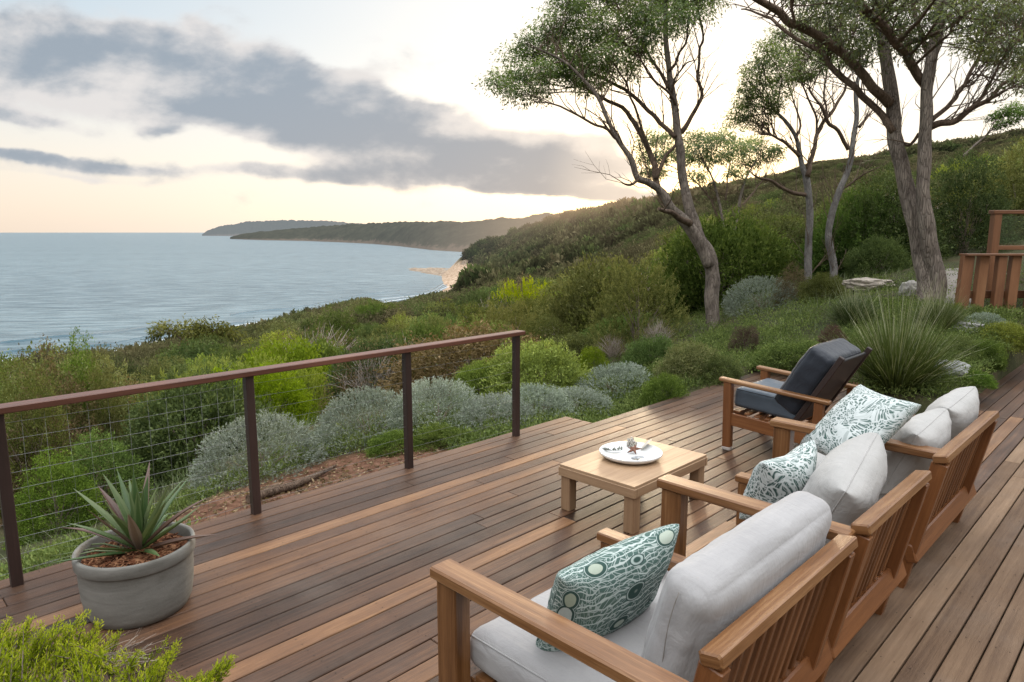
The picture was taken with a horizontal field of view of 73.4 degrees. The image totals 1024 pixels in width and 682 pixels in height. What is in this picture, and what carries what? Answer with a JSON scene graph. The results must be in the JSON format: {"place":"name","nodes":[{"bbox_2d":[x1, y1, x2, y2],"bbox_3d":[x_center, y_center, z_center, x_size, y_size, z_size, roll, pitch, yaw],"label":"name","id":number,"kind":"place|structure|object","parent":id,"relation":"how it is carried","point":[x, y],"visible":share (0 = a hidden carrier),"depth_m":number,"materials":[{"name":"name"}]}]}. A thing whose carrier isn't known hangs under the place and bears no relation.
{"place":"outdoors","nodes":[
{"label":"outdoors","id":0,"kind":"place"},
{"bbox_2d":[0,233,461,358],"bbox_3d":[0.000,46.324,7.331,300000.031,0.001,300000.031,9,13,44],"label":"sea","id":1,"kind":"structure","parent":0,"point":[51,284],"depth_m":691.29,"materials":[{"name":"liquid"}]},
{"bbox_2d":[0,283,446,353],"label":"sea swell","id":2,"kind":"structure","parent":1,"relation":"on","point":[68,335],"depth_m":322.07,"materials":[{"name":"blue liquid"}]},
{"bbox_2d":[202,220,361,235],"bbox_3d":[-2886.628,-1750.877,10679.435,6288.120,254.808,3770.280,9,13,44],"label":"headland","id":3,"kind":"structure","parent":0,"point":[242,228],"depth_m":9425.58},
{"bbox_2d":[230,210,570,251],"bbox_3d":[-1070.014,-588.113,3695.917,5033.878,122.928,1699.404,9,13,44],"label":"headland","id":4,"kind":"structure","parent":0,"point":[441,235],"depth_m":2358.03,"materials":[{"name":"green plant"}]},
{"bbox_2d":[0,159,1023,681],"bbox_3d":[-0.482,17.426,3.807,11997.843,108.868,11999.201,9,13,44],"label":"terrain","id":5,"kind":"structure","parent":0,"point":[450,275],"depth_m":8.74,"materials":[{"name":"brown soil"}]},
{"bbox_2d":[0,354,76,519],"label":"bush","id":6,"kind":"object","parent":5,"relation":"on","point":[35,439],"visible":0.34,"depth_m":10.79,"materials":[{"name":"green plant"}]},
{"bbox_2d":[0,446,108,549],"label":"leafy shrub","id":7,"kind":"object","parent":5,"relation":"on","point":[23,529],"visible":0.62,"depth_m":8.48,"materials":[{"name":"green plant"}]},
{"bbox_2d":[5,334,110,510],"bbox_3d":[-7.960,1.655,11.886,1.667,3.636,1.891,-1,9,-3],"label":"bush","id":8,"kind":"object","parent":5,"relation":"on","point":[71,392],"visible":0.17,"depth_m":11.76,"materials":[{"name":"green plant"}]},
{"bbox_2d":[0,415,128,527],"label":"shrub","id":9,"kind":"object","parent":5,"relation":"on","point":[24,462],"visible":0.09,"depth_m":11.27,"materials":[{"name":"green plant"}]},
{"bbox_2d":[0,338,146,492],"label":"bush","id":10,"kind":"object","parent":5,"relation":"on","point":[63,370],"visible":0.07,"depth_m":12.72,"materials":[{"name":"green plant"}]},
{"bbox_2d":[57,326,122,466],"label":"leafy shoots","id":11,"kind":"object","parent":5,"relation":"on","point":[77,360],"visible":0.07,"depth_m":12.66,"materials":[{"name":"green plant"}]},
{"bbox_2d":[53,425,157,530],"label":"leafy shrub","id":12,"kind":"object","parent":5,"relation":"on","point":[98,462],"visible":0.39,"depth_m":9.29,"materials":[{"name":"green plant"}]},
{"bbox_2d":[84,340,130,487],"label":"leafy shoots","id":13,"kind":"object","parent":5,"relation":"on","point":[109,401],"visible":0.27,"depth_m":12.47,"materials":[{"name":"green plant"}]},
{"bbox_2d":[0,609,235,681],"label":"golden bush","id":14,"kind":"object","parent":5,"relation":"on","point":[83,664],"visible":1,"depth_m":1.56,"materials":[{"name":"green plant"}]},
{"bbox_2d":[136,354,188,382],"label":"round bush","id":15,"kind":"object","parent":5,"relation":"on","point":[157,370],"visible":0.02,"depth_m":21.24,"materials":[{"name":"green plant"}]},
{"bbox_2d":[154,337,226,364],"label":"dark bush","id":16,"kind":"object","parent":5,"relation":"on","point":[190,351],"visible":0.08,"depth_m":36.97,"materials":[{"name":"green plant"}]},
{"bbox_2d":[144,313,246,344],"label":"bush","id":17,"kind":"object","parent":5,"relation":"on","point":[162,330],"visible":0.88,"depth_m":51.72,"materials":[{"name":"green plant"}]},
{"bbox_2d":[122,353,268,460],"bbox_3d":[-6.282,1.501,14.576,3.111,2.414,3.418,2,9,11],"label":"feathery bush","id":18,"kind":"object","parent":5,"relation":"on","point":[212,364],"visible":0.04,"depth_m":14.50,"materials":[{"name":"green plant"}]},
{"bbox_2d":[112,360,284,490],"bbox_3d":[-5.122,1.438,11.380,2.761,2.212,3.130,-4,10,-24],"label":"dark bush","id":19,"kind":"object","parent":5,"relation":"on","point":[194,414],"visible":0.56,"depth_m":10.84,"materials":[{"name":"green plant"}]},
{"bbox_2d":[186,409,329,496],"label":"rounded shrub","id":20,"kind":"object","parent":5,"relation":"on","point":[216,440],"visible":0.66,"depth_m":7.07,"materials":[{"name":"plant"}]},
{"bbox_2d":[221,352,327,424],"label":"feathery bush","id":21,"kind":"object","parent":5,"relation":"on","point":[240,366],"visible":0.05,"depth_m":14.43,"materials":[{"name":"green plant"}]},
{"bbox_2d":[235,360,319,439],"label":"lime bush","id":22,"kind":"object","parent":5,"relation":"on","point":[274,387],"visible":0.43,"depth_m":12.85,"materials":[{"name":"green plant"}]},
{"bbox_2d":[228,331,336,419],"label":"lime bush","id":23,"kind":"object","parent":5,"relation":"on","point":[295,352],"visible":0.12,"depth_m":15.85,"materials":[{"name":"green plant"}]},
{"bbox_2d":[245,465,336,502],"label":"fallen branch","id":24,"kind":"object","parent":5,"relation":"on","point":[276,489],"visible":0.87,"depth_m":6.07,"materials":[{"name":"brown wood"}]},
{"bbox_2d":[164,444,446,521],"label":"leaf litter","id":25,"kind":"object","parent":5,"relation":"on","point":[247,492],"visible":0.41,"depth_m":6.43,"materials":[{"name":"brown plant"}]},
{"bbox_2d":[280,366,332,418],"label":"lime bush","id":26,"kind":"object","parent":5,"relation":"on","point":[316,392],"visible":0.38,"depth_m":14.20,"materials":[{"name":"green plant"}]},
{"bbox_2d":[249,316,367,352],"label":"bare bush","id":27,"kind":"object","parent":5,"relation":"on","point":[331,341],"visible":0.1,"depth_m":21.21,"materials":[{"name":"green plant"}]},
{"bbox_2d":[289,333,349,387],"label":"green bush","id":28,"kind":"object","parent":5,"relation":"on","point":[325,348],"visible":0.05,"depth_m":18.45,"materials":[{"name":"green plant"}]},
{"bbox_2d":[312,303,361,341],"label":"round bush","id":29,"kind":"object","parent":5,"relation":"on","point":[338,322],"visible":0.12,"depth_m":33.98,"materials":[{"name":"green plant"}]},
{"bbox_2d":[310,384,421,456],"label":"rounded shrub","id":30,"kind":"object","parent":5,"relation":"on","point":[331,418],"visible":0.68,"depth_m":7.82,"materials":[{"name":"plant"}]},
{"bbox_2d":[317,332,424,420],"bbox_3d":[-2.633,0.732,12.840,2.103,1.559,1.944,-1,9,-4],"label":"twiggy shrub","id":31,"kind":"object","parent":5,"relation":"on","point":[359,376],"visible":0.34,"depth_m":12.82,"materials":[{"name":"green plant"}]},
{"bbox_2d":[362,428,421,458],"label":"leafy shrub","id":32,"kind":"object","parent":5,"relation":"on","point":[378,447],"visible":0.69,"depth_m":7.26,"materials":[{"name":"green plant"}]},
{"bbox_2d":[378,319,464,377],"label":"green bush","id":33,"kind":"object","parent":5,"relation":"on","point":[423,334],"visible":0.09,"depth_m":18.23,"materials":[{"name":"green plant"}]},
{"bbox_2d":[383,376,488,433],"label":"rounded shrub","id":34,"kind":"object","parent":5,"relation":"on","point":[445,387],"visible":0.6,"depth_m":8.10,"materials":[{"name":"grey plant"}]},
{"bbox_2d":[402,420,477,452],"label":"leafy shrub","id":35,"kind":"object","parent":5,"relation":"on","point":[424,435],"visible":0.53,"depth_m":7.29,"materials":[{"name":"green plant"}]},
{"bbox_2d":[370,318,558,403],"bbox_3d":[-0.806,0.420,12.321,3.444,1.643,3.436,8,12,40],"label":"dry bush","id":36,"kind":"object","parent":5,"relation":"on","point":[435,370],"visible":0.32,"depth_m":12.06,"materials":[{"name":"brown plant"}]},
{"bbox_2d":[451,357,511,403],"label":"leafy shrub","id":37,"kind":"object","parent":5,"relation":"on","point":[472,372],"visible":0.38,"depth_m":10.01,"materials":[{"name":"green plant"}]},
{"bbox_2d":[455,297,509,330],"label":"olive bush","id":38,"kind":"object","parent":5,"relation":"on","point":[478,312],"visible":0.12,"depth_m":23.73,"materials":[{"name":"green plant"}]},
{"bbox_2d":[452,391,536,432],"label":"rounded shrub","id":39,"kind":"object","parent":5,"relation":"on","point":[491,398],"visible":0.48,"depth_m":8.08,"materials":[{"name":"plant"}]},
{"bbox_2d":[469,295,549,348],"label":"soft bush","id":40,"kind":"object","parent":5,"relation":"on","point":[494,317],"visible":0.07,"depth_m":17.70,"materials":[{"name":"green plant"}]},
{"bbox_2d":[0,258,1023,580],"bbox_3d":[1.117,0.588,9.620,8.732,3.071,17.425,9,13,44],"label":"ground cover","id":41,"kind":"object","parent":5,"relation":"on","point":[624,404],"visible":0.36,"depth_m":8.80,"materials":[{"name":"green plant"}]},
{"bbox_2d":[0,363,1023,681],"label":"deck","id":42,"kind":"structure","parent":5,"relation":"on","point":[334,583],"depth_m":4.20,"materials":[{"name":"brown wood"}]},
{"bbox_2d":[46,461,211,629],"bbox_3d":[-1.936,1.011,3.483,0.753,0.714,0.734,9,13,44],"label":"potted plant","id":43,"kind":"object","parent":42,"relation":"on","point":[133,568],"visible":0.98,"depth_m":3.38,"materials":[{"name":"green plant"}]},
{"bbox_2d":[0,330,524,587],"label":"deck railing","id":44,"kind":"object","parent":42,"relation":"on","point":[12,537],"visible":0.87,"depth_m":4.55,"materials":[{"name":"brown metal"}]},
{"bbox_2d":[559,437,707,534],"bbox_3d":[0.863,0.991,4.854,0.630,0.325,0.910,9,13,44],"label":"coffee table","id":45,"kind":"object","parent":42,"relation":"on","point":[631,483],"visible":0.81,"depth_m":4.66,"materials":[{"name":"brown wood"}]},
{"bbox_2d":[599,441,662,463],"bbox_3d":[0.842,0.799,4.869,0.445,0.047,0.445,9,13,44],"label":"serving dish","id":46,"kind":"object","parent":45,"relation":"on","point":[650,453],"visible":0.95,"depth_m":4.89,"materials":[{"name":"ceramic"}]},
{"bbox_2d":[430,528,857,681],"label":"lounge chair","id":47,"kind":"object","parent":42,"relation":"on","point":[779,632],"visible":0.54,"depth_m":2.36,"materials":[{"name":"beige fabric"}]},
{"bbox_2d":[536,524,678,651],"bbox_3d":[0.341,0.902,2.473,0.560,0.450,0.197,-11,37,-33],"label":"throw pillow","id":48,"kind":"object","parent":47,"relation":"on","point":[604,591],"visible":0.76,"depth_m":2.35,"materials":[{"name":"fabric"}]},
{"bbox_2d":[641,491,831,681],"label":"back cushion","id":49,"kind":"object","parent":47,"relation":"on","point":[712,590],"visible":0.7,"depth_m":2.12,"materials":[{"name":"beige fabric"}]},
{"bbox_2d":[657,470,931,681],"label":"lounge chair","id":50,"kind":"object","parent":42,"relation":"on","point":[881,529],"visible":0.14,"depth_m":3.13,"materials":[{"name":"brown wood"}]},
{"bbox_2d":[739,440,816,519],"bbox_3d":[1.368,0.725,3.460,0.400,0.380,0.214,-13,38,-31],"label":"throw pillow","id":51,"kind":"object","parent":50,"relation":"on","point":[774,480],"visible":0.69,"depth_m":3.33,"materials":[{"name":"multicoloured fabric"}]},
{"bbox_2d":[802,432,886,545],"bbox_3d":[1.559,0.726,3.254,0.304,0.445,0.585,32,37,26],"label":"back cushion","id":52,"kind":"object","parent":50,"relation":"on","point":[846,481],"visible":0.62,"depth_m":3.08,"materials":[{"name":"fabric"}]},
{"bbox_2d":[719,338,871,450],"bbox_3d":[2.448,0.471,5.969,1.010,1.005,0.792,9,13,44],"label":"recliner chair","id":53,"kind":"object","parent":42,"relation":"on","point":[813,385],"visible":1,"depth_m":5.74,"materials":[{"name":"oiled timber"},{"name":"slate-blue woven fabric"},{"name":"dark stained timber"}]},
{"bbox_2d":[770,411,998,588],"bbox_3d":[2.345,0.841,4.369,0.998,0.787,1.386,9,13,44],"label":"lounge chair","id":54,"kind":"object","parent":42,"relation":"on","point":[955,465],"visible":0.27,"depth_m":4.01,"materials":[{"name":"wood"}]},
{"bbox_2d":[800,384,920,455],"bbox_3d":[1.962,0.486,3.917,0.198,0.520,0.560,44,3,-8],"label":"throw pillow","id":55,"kind":"object","parent":54,"relation":"on","point":[860,409],"visible":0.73,"depth_m":3.82,"materials":[{"name":"fabric"}]},
{"bbox_2d":[880,408,951,493],"bbox_3d":[2.366,0.641,4.041,0.605,0.425,0.272,-14,39,-44],"label":"back cushion","id":56,"kind":"object","parent":54,"relation":"on","point":[931,428],"visible":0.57,"depth_m":3.86,"materials":[{"name":"fabric"}]},
{"bbox_2d":[925,386,979,440],"bbox_3d":[2.798,0.538,4.432,0.545,0.435,0.263,-15,39,-40],"label":"back cushion","id":57,"kind":"object","parent":54,"relation":"on","point":[961,404],"visible":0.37,"depth_m":4.28,"materials":[{"name":"fabric"}]},
{"bbox_2d":[0,135,1023,384],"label":"hillside scrub","id":58,"kind":"object","parent":5,"relation":"on","point":[636,249],"visible":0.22,"depth_m":71.00,"materials":[{"name":"green plant"}]},
{"bbox_2d":[17,127,1023,357],"bbox_3d":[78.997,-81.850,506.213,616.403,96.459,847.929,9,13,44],"label":"hillside bushland","id":59,"kind":"structure","parent":5,"relation":"on","point":[545,244],"depth_m":237.33,"materials":[{"name":"green plant"}]},
{"bbox_2d":[487,274,556,304],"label":"feathery bush","id":60,"kind":"object","parent":5,"relation":"on","point":[531,282],"visible":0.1,"depth_m":33.78,"materials":[{"name":"green plant"}]},
{"bbox_2d":[494,382,576,425],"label":"rounded shrub","id":61,"kind":"object","parent":5,"relation":"on","point":[538,392],"visible":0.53,"depth_m":8.44,"materials":[{"name":"grey plant"}]},
{"bbox_2d":[479,336,599,409],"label":"leafy shrub","id":62,"kind":"object","parent":5,"relation":"on","point":[541,366],"visible":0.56,"depth_m":9.56,"materials":[{"name":"green plant"}]},
{"bbox_2d":[519,312,579,353],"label":"olive bush","id":63,"kind":"object","parent":5,"relation":"on","point":[541,333],"visible":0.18,"depth_m":16.08,"materials":[{"name":"green plant"}]},
{"bbox_2d":[524,273,599,339],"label":"olive bush","id":64,"kind":"object","parent":5,"relation":"on","point":[537,311],"visible":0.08,"depth_m":23.49,"materials":[{"name":"green plant"}]},
{"bbox_2d":[539,385,614,416],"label":"leafy shrub","id":65,"kind":"object","parent":5,"relation":"on","point":[594,397],"visible":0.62,"depth_m":8.74,"materials":[{"name":"grey plant"}]},
{"bbox_2d":[540,331,625,364],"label":"olive bush","id":66,"kind":"object","parent":5,"relation":"on","point":[571,343],"visible":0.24,"depth_m":14.60,"materials":[{"name":"green plant"}]},
{"bbox_2d":[577,345,610,372],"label":"leafy shrub","id":67,"kind":"object","parent":5,"relation":"on","point":[590,357],"visible":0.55,"depth_m":12.01,"materials":[{"name":"green plant"}]},
{"bbox_2d":[471,0,736,328],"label":"gum tree","id":68,"kind":"object","parent":5,"relation":"on","point":[578,72],"visible":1,"depth_m":13.63,"materials":[{"name":"green plant"}]},
{"bbox_2d":[539,250,671,337],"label":"olive bush","id":69,"kind":"object","parent":5,"relation":"on","point":[584,281],"visible":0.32,"depth_m":18.39,"materials":[{"name":"green plant"}]},
{"bbox_2d":[573,361,653,407],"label":"rounded shrub","id":70,"kind":"object","parent":5,"relation":"on","point":[612,370],"visible":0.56,"depth_m":9.47,"materials":[{"name":"grey plant"}]},
{"bbox_2d":[579,311,677,343],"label":"green bush","id":71,"kind":"object","parent":5,"relation":"on","point":[608,322],"visible":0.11,"depth_m":15.66,"materials":[{"name":"green plant"}]},
{"bbox_2d":[586,252,693,357],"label":"weeping bush","id":72,"kind":"object","parent":5,"relation":"on","point":[630,283],"visible":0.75,"depth_m":13.87,"materials":[{"name":"green plant"}]},
{"bbox_2d":[619,333,679,375],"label":"leafy shrub","id":73,"kind":"object","parent":5,"relation":"on","point":[647,351],"visible":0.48,"depth_m":10.62,"materials":[{"name":"green plant"}]},
{"bbox_2d":[637,370,689,407],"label":"leafy shrub","id":74,"kind":"object","parent":5,"relation":"on","point":[648,392],"visible":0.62,"depth_m":8.11,"materials":[{"name":"green plant"}]},
{"bbox_2d":[652,340,724,385],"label":"leafy shrub","id":75,"kind":"object","parent":5,"relation":"on","point":[674,363],"visible":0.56,"depth_m":9.03,"materials":[{"name":"green plant"}]},
{"bbox_2d":[627,115,792,260],"bbox_3d":[5.829,-4.355,22.127,5.963,5.805,3.491,-3,9,-18],"label":"gum","id":76,"kind":"object","parent":5,"relation":"on","point":[692,155],"visible":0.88,"depth_m":21.85,"materials":[{"name":"green plant"}]},
{"bbox_2d":[684,350,745,386],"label":"leafy shrub","id":77,"kind":"object","parent":5,"relation":"on","point":[730,372],"visible":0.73,"depth_m":8.86,"materials":[{"name":"green plant"}]},
{"bbox_2d":[643,204,802,318],"bbox_3d":[5.615,-1.997,18.077,4.290,3.347,3.970,-2,9,-15],"label":"dark bush","id":78,"kind":"object","parent":5,"relation":"on","point":[724,239],"visible":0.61,"depth_m":17.42,"materials":[{"name":"green plant"}]},
{"bbox_2d":[727,325,759,355],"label":"round shrub","id":79,"kind":"object","parent":5,"relation":"on","point":[739,337],"visible":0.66,"depth_m":10.44,"materials":[{"name":"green plant"}]},
{"bbox_2d":[719,275,798,316],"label":"leafy shrub","id":80,"kind":"object","parent":5,"relation":"on","point":[766,284],"visible":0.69,"depth_m":13.85,"materials":[{"name":"plant"}]},
{"bbox_2d":[732,208,815,279],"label":"bush","id":81,"kind":"object","parent":5,"relation":"on","point":[794,231],"visible":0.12,"depth_m":19.53,"materials":[{"name":"green plant"}]},
{"bbox_2d":[748,337,820,372],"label":"leafy shrub","id":82,"kind":"object","parent":5,"relation":"on","point":[802,347],"visible":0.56,"depth_m":9.31,"materials":[{"name":"green plant"}]},
{"bbox_2d":[716,13,853,287],"bbox_3d":[6.114,-3.993,15.499,3.905,6.401,3.060,-3,9,-18],"label":"slender tree","id":83,"kind":"object","parent":5,"relation":"on","point":[769,102],"visible":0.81,"depth_m":14.88,"materials":[{"name":"green plant"}]},
{"bbox_2d":[770,260,808,306],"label":"leafy shrub","id":84,"kind":"object","parent":5,"relation":"on","point":[792,277],"visible":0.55,"depth_m":13.56,"materials":[{"name":"green plant"}]},
{"bbox_2d":[796,271,852,305],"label":"leafy shrub","id":85,"kind":"object","parent":5,"relation":"on","point":[821,287],"visible":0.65,"depth_m":12.86,"materials":[{"name":"green plant"}]},
{"bbox_2d":[786,11,889,281],"bbox_3d":[7.330,-4.240,15.661,2.880,6.895,2.843,5,10,29],"label":"slender tree","id":86,"kind":"object","parent":5,"relation":"on","point":[833,262],"visible":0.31,"depth_m":15.36,"materials":[{"name":"grey plant"}]},
{"bbox_2d":[789,184,911,281],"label":"green bush","id":87,"kind":"object","parent":5,"relation":"on","point":[818,252],"visible":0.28,"depth_m":16.71,"materials":[{"name":"green plant"}]},
{"bbox_2d":[816,279,885,328],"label":"grass clump","id":88,"kind":"object","parent":5,"relation":"on","point":[842,314],"visible":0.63,"depth_m":10.55,"materials":[{"name":"green plant"}]},
{"bbox_2d":[842,277,894,290],"bbox_3d":[7.000,-1.121,13.489,0.921,0.258,0.715,-2,9,-12],"label":"garden stone","id":89,"kind":"object","parent":5,"relation":"on","point":[872,283],"visible":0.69,"depth_m":13.23,"materials":[{"name":"grey stone"}]},
{"bbox_2d":[718,0,1023,302],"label":"gum tree","id":90,"kind":"object","parent":5,"relation":"on","point":[919,218],"visible":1,"depth_m":10.73,"materials":[{"name":"grey plant"}]},
{"bbox_2d":[842,233,912,277],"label":"bush","id":91,"kind":"object","parent":5,"relation":"on","point":[870,255],"visible":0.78,"depth_m":15.16,"materials":[{"name":"green plant"}]},
{"bbox_2d":[825,159,959,274],"bbox_3d":[9.232,-2.862,16.827,3.076,3.182,3.018,8,12,41],"label":"bush","id":92,"kind":"object","parent":5,"relation":"on","point":[892,188],"visible":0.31,"depth_m":16.29,"materials":[{"name":"green plant"}]},
{"bbox_2d":[816,271,1016,402],"bbox_3d":[4.268,-0.066,7.599,2.313,1.453,2.120,9,13,44],"label":"grass clump","id":93,"kind":"object","parent":5,"relation":"on","point":[892,362],"visible":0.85,"depth_m":7.39,"materials":[{"name":"green plant"}]},
{"bbox_2d":[891,281,985,331],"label":"grass clump","id":94,"kind":"object","parent":5,"relation":"on","point":[946,312],"visible":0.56,"depth_m":9.53,"materials":[{"name":"green plant"}]},
{"bbox_2d":[936,333,991,368],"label":"leafy shrub","id":95,"kind":"object","parent":5,"relation":"on","point":[971,350],"visible":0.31,"depth_m":8.54,"materials":[{"name":"green plant"}]},
{"bbox_2d":[909,147,1023,256],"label":"bush","id":96,"kind":"object","parent":5,"relation":"on","point":[979,200],"visible":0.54,"depth_m":16.33,"materials":[{"name":"green plant"}]},
{"bbox_2d":[951,368,999,390],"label":"leafy shrub","id":97,"kind":"object","parent":5,"relation":"on","point":[990,381],"visible":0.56,"depth_m":7.74,"materials":[{"name":"green plant"}]},
{"bbox_2d":[946,135,1023,247],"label":"bush","id":98,"kind":"object","parent":5,"relation":"on","point":[1010,175],"visible":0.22,"depth_m":18.36,"materials":[{"name":"green plant"}]},
{"bbox_2d":[964,337,1008,372],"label":"leafy shrub","id":99,"kind":"object","parent":5,"relation":"on","point":[996,348],"visible":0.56,"depth_m":8.44,"materials":[{"name":"green plant"}]},
{"bbox_2d":[954,253,1023,310],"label":"timber screen","id":100,"kind":"object","parent":5,"relation":"on","point":[1010,294],"visible":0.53,"depth_m":10.52,"materials":[{"name":"brown wood"}]},
{"bbox_2d":[963,95,1023,156],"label":"slope tree","id":101,"kind":"object","parent":5,"relation":"on","point":[1014,108],"visible":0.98,"depth_m":23.84,"materials":[{"name":"green plant"}]},
{"bbox_2d":[972,321,1023,355],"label":"leafy shrub","id":102,"kind":"object","parent":5,"relation":"on","point":[1015,333],"visible":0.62,"depth_m":9.04,"materials":[{"name":"green plant"}]},
{"bbox_2d":[986,210,1023,298],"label":"wooden railing","id":103,"kind":"object","parent":5,"relation":"on","point":[993,246],"visible":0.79,"depth_m":11.23,"materials":[{"name":"brown wood"}]},
{"bbox_2d":[0,0,1023,232],"label":"sky","id":104,"kind":"structure","parent":0,"point":[117,116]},
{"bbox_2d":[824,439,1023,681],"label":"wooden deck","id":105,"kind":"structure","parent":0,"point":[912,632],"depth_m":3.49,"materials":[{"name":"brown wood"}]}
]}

